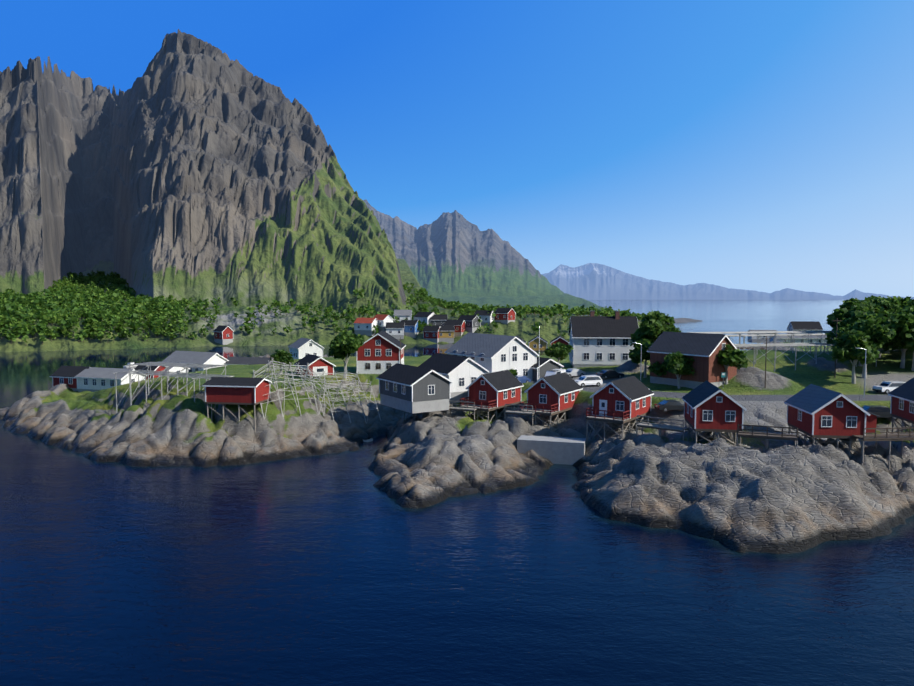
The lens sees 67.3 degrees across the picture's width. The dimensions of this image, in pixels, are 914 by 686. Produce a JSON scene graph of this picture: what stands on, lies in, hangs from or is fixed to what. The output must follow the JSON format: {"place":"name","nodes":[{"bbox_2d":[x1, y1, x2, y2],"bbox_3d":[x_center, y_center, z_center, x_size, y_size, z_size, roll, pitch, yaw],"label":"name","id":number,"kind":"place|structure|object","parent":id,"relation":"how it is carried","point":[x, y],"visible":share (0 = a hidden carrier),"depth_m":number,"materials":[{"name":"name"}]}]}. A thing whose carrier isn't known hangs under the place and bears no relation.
{"place":"outdoors","nodes":[
{"label":"outdoors","id":0,"kind":"place"},
{"bbox_2d":[0,29,640,351],"bbox_3d":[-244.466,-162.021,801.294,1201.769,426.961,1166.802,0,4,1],"label":"mountain terrain","id":1,"kind":"structure","parent":0,"point":[188,166],"depth_m":507.80,"materials":[{"name":"grey stone"}]},
{"bbox_2d":[0,279,64,345],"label":"forest trees","id":2,"kind":"object","parent":1,"relation":"on","point":[20,313],"visible":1,"depth_m":293.71,"materials":[{"name":"green plant"}]},
{"bbox_2d":[56,270,100,342],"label":"forest trees","id":3,"kind":"object","parent":1,"relation":"on","point":[75,303],"visible":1,"depth_m":339.84,"materials":[{"name":"green plant"}]},
{"bbox_2d":[94,270,157,342],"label":"forest trees","id":4,"kind":"object","parent":1,"relation":"on","point":[114,308],"visible":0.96,"depth_m":326.43,"materials":[{"name":"green plant"}]},
{"bbox_2d":[149,282,481,339],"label":"forest trees","id":5,"kind":"object","parent":1,"relation":"on","point":[167,308],"visible":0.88,"depth_m":342.71,"materials":[{"name":"green plant"}]},
{"bbox_2d":[213,308,515,344],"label":"village houses","id":6,"kind":"structure","parent":1,"relation":"on","point":[444,329],"depth_m":320.03,"materials":[{"name":"wood"}]},
{"bbox_2d":[479,302,645,335],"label":"forest trees","id":7,"kind":"object","parent":1,"relation":"on","point":[557,309],"visible":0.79,"depth_m":355.95,"materials":[{"name":"green plant"}]},
{"bbox_2d":[0,300,913,685],"bbox_3d":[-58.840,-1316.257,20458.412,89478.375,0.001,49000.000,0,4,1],"label":"sea water","id":8,"kind":"structure","parent":0,"point":[324,570],"depth_m":49.85,"materials":[{"name":"blue liquid"}]},
{"bbox_2d":[123,362,137,366],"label":"boat","id":9,"kind":"object","parent":8,"relation":"on","point":[128,363],"visible":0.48,"depth_m":207.58,"materials":[{"name":"white"}]},
{"bbox_2d":[362,437,372,441],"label":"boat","id":10,"kind":"object","parent":8,"relation":"on","point":[370,439],"visible":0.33,"depth_m":99.00,"materials":[{"name":"blue"}]},
{"bbox_2d":[637,319,689,322],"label":"skerry rock","id":11,"kind":"object","parent":8,"relation":"in","point":[679,320],"visible":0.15,"depth_m":589.97,"materials":[{"name":"grey stone"}]},
{"bbox_2d":[674,318,701,321],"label":"skerry rock","id":12,"kind":"object","parent":8,"relation":"in","point":[688,319],"visible":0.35,"depth_m":616.30,"materials":[{"name":"grey stone"}]},
{"bbox_2d":[0,341,913,553],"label":"rocky shore","id":13,"kind":"structure","parent":0,"point":[775,497],"depth_m":85.57,"materials":[{"name":"grey stone"}]},
{"bbox_2d":[50,366,89,390],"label":"red shed","id":14,"kind":"structure","parent":13,"relation":"on","point":[64,374],"depth_m":138.58,"materials":[{"name":"wood"}]},
{"bbox_2d":[74,367,146,391],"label":"white shed","id":15,"kind":"structure","parent":13,"relation":"on","point":[93,379],"depth_m":135.47,"materials":[{"name":"wood"}]},
{"bbox_2d":[135,362,165,378],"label":"red shed","id":16,"kind":"structure","parent":13,"relation":"on","point":[141,367],"depth_m":147.54,"materials":[{"name":"wood"}]},
{"bbox_2d":[113,370,233,420],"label":"fish rack","id":17,"kind":"object","parent":13,"relation":"on","point":[159,373],"visible":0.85,"depth_m":99.24,"materials":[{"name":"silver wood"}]},
{"bbox_2d":[158,361,189,373],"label":"white shed annex","id":18,"kind":"object","parent":13,"relation":"on","point":[174,369],"visible":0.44,"depth_m":149.99,"materials":[{"name":"wood"}]},
{"bbox_2d":[127,362,226,405],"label":"fish rack","id":19,"kind":"object","parent":13,"relation":"on","point":[188,365],"visible":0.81,"depth_m":100.91,"materials":[{"name":"grey wood"}]},
{"bbox_2d":[162,351,269,371],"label":"long shed","id":20,"kind":"object","parent":13,"relation":"on","point":[193,357],"depth_m":157.35,"materials":[{"name":"grey metal"}]},
{"bbox_2d":[202,377,271,431],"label":"shed","id":21,"kind":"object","parent":13,"relation":"on","point":[245,391],"visible":0.88,"depth_m":91.94,"materials":[{"name":"paint"}]},
{"bbox_2d":[269,349,293,373],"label":"tree","id":22,"kind":"object","parent":13,"relation":"on","point":[283,356],"visible":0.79,"depth_m":125.20,"materials":[{"name":"green plant"}]},
{"bbox_2d":[288,338,323,358],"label":"white house","id":23,"kind":"structure","parent":13,"relation":"on","point":[300,348],"depth_m":196.14,"materials":[{"name":"wood"}]},
{"bbox_2d":[294,354,335,375],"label":"red garage","id":24,"kind":"structure","parent":13,"relation":"on","point":[317,364],"depth_m":126.11,"materials":[{"name":"wood"}]},
{"bbox_2d":[263,360,368,416],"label":"fish rack","id":25,"kind":"object","parent":13,"relation":"on","point":[331,380],"visible":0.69,"depth_m":103.96,"materials":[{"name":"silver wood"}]},
{"bbox_2d":[252,357,380,423],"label":"fish rack","id":26,"kind":"object","parent":13,"relation":"on","point":[325,389],"visible":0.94,"depth_m":100.57,"materials":[{"name":"grey wood"}]},
{"bbox_2d":[328,330,363,378],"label":"tree","id":27,"kind":"object","parent":13,"relation":"on","point":[345,345],"visible":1,"depth_m":117.46,"materials":[{"name":"green plant"}]},
{"bbox_2d":[356,331,405,373],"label":"house","id":28,"kind":"structure","parent":13,"relation":"on","point":[378,353],"depth_m":129.41,"materials":[{"name":"wood"}]},
{"bbox_2d":[397,337,403,363],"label":"pole","id":29,"kind":"object","parent":13,"relation":"on","point":[400,339],"visible":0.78,"depth_m":130.24,"materials":[{"name":"grey wood"}]},
{"bbox_2d":[376,363,453,413],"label":"dark grey house","id":30,"kind":"structure","parent":13,"relation":"on","point":[409,388],"depth_m":95.62,"materials":[{"name":"wood"}]},
{"bbox_2d":[404,403,461,422],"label":"pier","id":31,"kind":"structure","parent":13,"relation":"on","point":[422,414],"depth_m":102.73,"materials":[{"name":"wood"}]},
{"bbox_2d":[418,353,488,402],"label":"house","id":32,"kind":"structure","parent":13,"relation":"on","point":[462,373],"depth_m":102.55,"materials":[{"name":"wood"}]},
{"bbox_2d":[447,400,477,420],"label":"boardwalk","id":33,"kind":"structure","parent":13,"relation":"on","point":[469,409],"depth_m":96.43,"materials":[{"name":"grey wood"}]},
{"bbox_2d":[445,333,538,380],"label":"house","id":34,"kind":"structure","parent":13,"relation":"on","point":[490,353],"depth_m":112.80,"materials":[{"name":"wood"}]},
{"bbox_2d":[460,370,523,422],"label":"cabin","id":35,"kind":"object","parent":13,"relation":"on","point":[492,391],"visible":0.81,"depth_m":99.20,"materials":[{"name":"red paint"}]},
{"bbox_2d":[509,368,517,375],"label":"bush","id":36,"kind":"object","parent":13,"relation":"on","point":[513,371],"visible":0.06,"depth_m":111.32,"materials":[{"name":"green plant"}]},
{"bbox_2d":[505,404,535,426],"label":"boardwalk","id":37,"kind":"structure","parent":13,"relation":"on","point":[517,412],"depth_m":93.24,"materials":[{"name":"grey wood"}]},
{"bbox_2d":[515,375,530,382],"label":"car","id":38,"kind":"object","parent":13,"relation":"on","point":[522,379],"visible":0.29,"depth_m":111.14,"materials":[{"name":"blue metal"}]},
{"bbox_2d":[516,336,569,354],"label":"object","id":39,"kind":"object","parent":13,"relation":"on","point":[534,344],"visible":0.12,"depth_m":246.06,"materials":[{"name":"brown wood"}]},
{"bbox_2d":[531,357,563,380],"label":"shed","id":40,"kind":"structure","parent":13,"relation":"on","point":[542,366],"depth_m":113.83,"materials":[{"name":"wood"}]},
{"bbox_2d":[519,372,582,430],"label":"cabin","id":41,"kind":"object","parent":13,"relation":"on","point":[551,395],"visible":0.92,"depth_m":95.56,"materials":[{"name":"red paint"}]},
{"bbox_2d":[517,435,585,464],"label":"quay wall","id":42,"kind":"structure","parent":13,"relation":"on","point":[563,450],"depth_m":85.96,"materials":[{"name":"concrete"}]},
{"bbox_2d":[545,369,565,375],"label":"car","id":43,"kind":"object","parent":13,"relation":"on","point":[553,372],"visible":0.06,"depth_m":109.73,"materials":[{"name":"white metal"}]},
{"bbox_2d":[544,342,573,362],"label":"tree","id":44,"kind":"object","parent":13,"relation":"on","point":[559,350],"visible":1,"depth_m":122.85,"materials":[{"name":"green plant"}]},
{"bbox_2d":[566,368,585,376],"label":"car","id":45,"kind":"object","parent":13,"relation":"on","point":[570,372],"visible":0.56,"depth_m":116.16,"materials":[{"name":"silver metal"}]},
{"bbox_2d":[574,375,602,386],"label":"car","id":46,"kind":"object","parent":13,"relation":"on","point":[584,380],"visible":0.85,"depth_m":105.04,"materials":[{"name":"white metal"}]},
{"bbox_2d":[568,311,638,367],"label":"white house","id":47,"kind":"structure","parent":13,"relation":"on","point":[596,341],"depth_m":124.27,"materials":[{"name":"wood"}]},
{"bbox_2d":[596,369,623,378],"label":"car","id":48,"kind":"object","parent":13,"relation":"on","point":[605,374],"visible":0.88,"depth_m":112.46,"materials":[{"name":"grey metal"}]},
{"bbox_2d":[586,376,653,443],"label":"cabin","id":49,"kind":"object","parent":13,"relation":"on","point":[622,401],"visible":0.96,"depth_m":87.45,"materials":[{"name":"red paint"}]},
{"bbox_2d":[632,342,641,380],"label":"street lamp","id":50,"kind":"object","parent":13,"relation":"on","point":[641,358],"visible":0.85,"depth_m":104.93,"materials":[{"name":"silver metal"}]},
{"bbox_2d":[628,339,653,377],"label":"tree","id":51,"kind":"object","parent":13,"relation":"on","point":[634,354],"visible":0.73,"depth_m":110.28,"materials":[{"name":"green plant"}]},
{"bbox_2d":[630,310,680,346],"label":"tree","id":52,"kind":"object","parent":13,"relation":"on","point":[653,327],"visible":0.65,"depth_m":113.83,"materials":[{"name":"green plant"}]},
{"bbox_2d":[648,362,666,375],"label":"tree","id":53,"kind":"object","parent":13,"relation":"on","point":[656,368],"visible":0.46,"depth_m":105.85,"materials":[{"name":"green plant"}]},
{"bbox_2d":[636,415,688,440],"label":"boardwalk","id":54,"kind":"structure","parent":13,"relation":"on","point":[659,426],"depth_m":80.19,"materials":[{"name":"grey wood"}]},
{"bbox_2d":[655,400,683,411],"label":"car","id":55,"kind":"object","parent":13,"relation":"on","point":[665,405],"visible":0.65,"depth_m":90.00,"materials":[{"name":"grey metal"}]},
{"bbox_2d":[661,351,694,387],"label":"tree","id":56,"kind":"object","parent":13,"relation":"on","point":[672,363],"visible":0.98,"depth_m":101.45,"materials":[{"name":"green plant"}]},
{"bbox_2d":[678,356,694,375],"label":"tree","id":57,"kind":"object","parent":13,"relation":"on","point":[692,373],"visible":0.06,"depth_m":101.50,"materials":[{"name":"green plant"}]},
{"bbox_2d":[647,331,736,388],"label":"brown barn","id":58,"kind":"structure","parent":13,"relation":"on","point":[702,349],"depth_m":102.17,"materials":[{"name":"wood"}]},
{"bbox_2d":[682,380,746,444],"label":"cabin on stilts","id":59,"kind":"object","parent":13,"relation":"on","point":[709,407],"visible":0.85,"depth_m":76.59,"materials":[{"name":"red paint"}]},
{"bbox_2d":[715,344,747,383],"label":"tree","id":60,"kind":"object","parent":13,"relation":"on","point":[729,356],"visible":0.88,"depth_m":99.94,"materials":[{"name":"green plant"}]},
{"bbox_2d":[736,347,764,349],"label":"pier deck","id":61,"kind":"structure","parent":13,"relation":"on","point":[741,348],"depth_m":255.90,"materials":[{"name":"grey wood"}]},
{"bbox_2d":[686,331,835,354],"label":"fish rack","id":62,"kind":"object","parent":13,"relation":"on","point":[771,332],"visible":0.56,"depth_m":118.53,"materials":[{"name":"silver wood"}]},
{"bbox_2d":[747,330,777,342],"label":"white pier shed","id":63,"kind":"structure","parent":13,"relation":"on","point":[753,339],"depth_m":309.83,"materials":[{"name":"wood"}]},
{"bbox_2d":[762,336,771,387],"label":"pole","id":64,"kind":"object","parent":13,"relation":"on","point":[766,338],"visible":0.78,"depth_m":98.62,"materials":[{"name":"brown wood"}]},
{"bbox_2d":[736,424,797,449],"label":"boardwalk","id":65,"kind":"structure","parent":13,"relation":"on","point":[776,436],"depth_m":72.93,"materials":[{"name":"grey wood"}]},
{"bbox_2d":[727,333,831,350],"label":"fish rack","id":66,"kind":"object","parent":13,"relation":"on","point":[761,335],"visible":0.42,"depth_m":132.33,"materials":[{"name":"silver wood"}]},
{"bbox_2d":[769,335,830,342],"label":"long pier shed","id":67,"kind":"object","parent":13,"relation":"on","point":[783,338],"visible":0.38,"depth_m":273.15,"materials":[{"name":"wood"}]},
{"bbox_2d":[787,321,822,333],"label":"house","id":68,"kind":"structure","parent":13,"relation":"on","point":[804,326],"depth_m":309.43,"materials":[{"name":"concrete"}]},
{"bbox_2d":[734,343,876,371],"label":"fish rack","id":69,"kind":"object","parent":13,"relation":"on","point":[796,345],"visible":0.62,"depth_m":108.08,"materials":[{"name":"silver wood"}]},
{"bbox_2d":[784,384,879,454],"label":"cabin on stilts","id":70,"kind":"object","parent":13,"relation":"on","point":[815,411],"visible":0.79,"depth_m":73.18,"materials":[{"name":"red paint"}]},
{"bbox_2d":[832,318,841,377],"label":"pole","id":71,"kind":"object","parent":13,"relation":"on","point":[836,342],"visible":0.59,"depth_m":103.13,"materials":[{"name":"brown wood"}]},
{"bbox_2d":[826,298,867,327],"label":"tree","id":72,"kind":"object","parent":13,"relation":"on","point":[848,304],"visible":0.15,"depth_m":118.46,"materials":[{"name":"green plant"}]},
{"bbox_2d":[829,329,879,383],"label":"tree","id":73,"kind":"object","parent":13,"relation":"on","point":[845,346],"visible":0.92,"depth_m":99.56,"materials":[{"name":"green plant"}]},
{"bbox_2d":[825,313,887,365],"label":"tree","id":74,"kind":"object","parent":13,"relation":"on","point":[845,323],"visible":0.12,"depth_m":109.66,"materials":[{"name":"green plant"}]},
{"bbox_2d":[828,301,887,325],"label":"tree","id":75,"kind":"object","parent":13,"relation":"on","point":[837,313],"visible":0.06,"depth_m":115.74,"materials":[{"name":"green plant"}]},
{"bbox_2d":[856,348,865,397],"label":"street lamp","id":76,"kind":"object","parent":13,"relation":"on","point":[865,371],"visible":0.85,"depth_m":92.54,"materials":[{"name":"silver metal"}]},
{"bbox_2d":[850,309,879,319],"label":"tree","id":77,"kind":"object","parent":13,"relation":"on","point":[860,312],"visible":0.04,"depth_m":110.13,"materials":[{"name":"green plant"}]},
{"bbox_2d":[837,318,895,378],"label":"tree","id":78,"kind":"object","parent":13,"relation":"on","point":[878,333],"visible":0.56,"depth_m":101.14,"materials":[{"name":"green plant"}]},
{"bbox_2d":[863,295,881,302],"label":"tree","id":79,"kind":"object","parent":13,"relation":"on","point":[872,298],"visible":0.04,"depth_m":120.59,"materials":[{"name":"green plant"}]},
{"bbox_2d":[862,405,897,419],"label":"car","id":80,"kind":"object","parent":13,"relation":"on","point":[882,411],"visible":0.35,"depth_m":86.57,"materials":[{"name":"grey metal"}]},
{"bbox_2d":[849,427,913,469],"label":"boardwalk","id":81,"kind":"structure","parent":13,"relation":"on","point":[903,436],"depth_m":71.40,"materials":[{"name":"grey wood"}]},
{"bbox_2d":[875,308,893,357],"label":"tree","id":82,"kind":"object","parent":13,"relation":"on","point":[882,312],"visible":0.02,"depth_m":113.90,"materials":[{"name":"green plant"}]},
{"bbox_2d":[872,381,905,393],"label":"car","id":83,"kind":"object","parent":13,"relation":"on","point":[886,387],"visible":0.58,"depth_m":95.92,"materials":[{"name":"white metal"}]},
{"bbox_2d":[874,296,913,352],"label":"tree","id":84,"kind":"object","parent":13,"relation":"on","point":[893,304],"visible":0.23,"depth_m":116.97,"materials":[{"name":"green plant"}]},
{"bbox_2d":[879,305,913,367],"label":"tree","id":85,"kind":"object","parent":13,"relation":"on","point":[899,311],"visible":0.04,"depth_m":107.99,"materials":[{"name":"green plant"}]},
{"bbox_2d":[882,309,913,370],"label":"tree","id":86,"kind":"object","parent":13,"relation":"on","point":[904,322],"visible":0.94,"depth_m":104.45,"materials":[{"name":"green plant"}]},
{"bbox_2d":[888,378,913,443],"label":"cabin on stilts","id":87,"kind":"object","parent":13,"relation":"on","point":[902,403],"visible":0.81,"depth_m":81.56,"materials":[{"name":"red paint"}]},
{"bbox_2d":[0,0,913,296],"label":"sky","id":88,"kind":"structure","parent":0,"point":[767,146],"materials":[{"name":"blue"}]},
{"bbox_2d":[363,200,604,308],"bbox_3d":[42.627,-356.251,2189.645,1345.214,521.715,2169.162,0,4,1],"label":"mountain terrain","id":89,"kind":"structure","parent":0,"point":[455,256],"depth_m":1780.10,"materials":[{"name":"grey stone"}]},
{"bbox_2d":[541,263,913,299],"bbox_3d":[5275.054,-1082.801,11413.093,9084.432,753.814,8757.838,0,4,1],"label":"mountain terrain","id":90,"kind":"structure","parent":0,"point":[592,281],"depth_m":10278.53,"materials":[{"name":"stone"}]}
]}

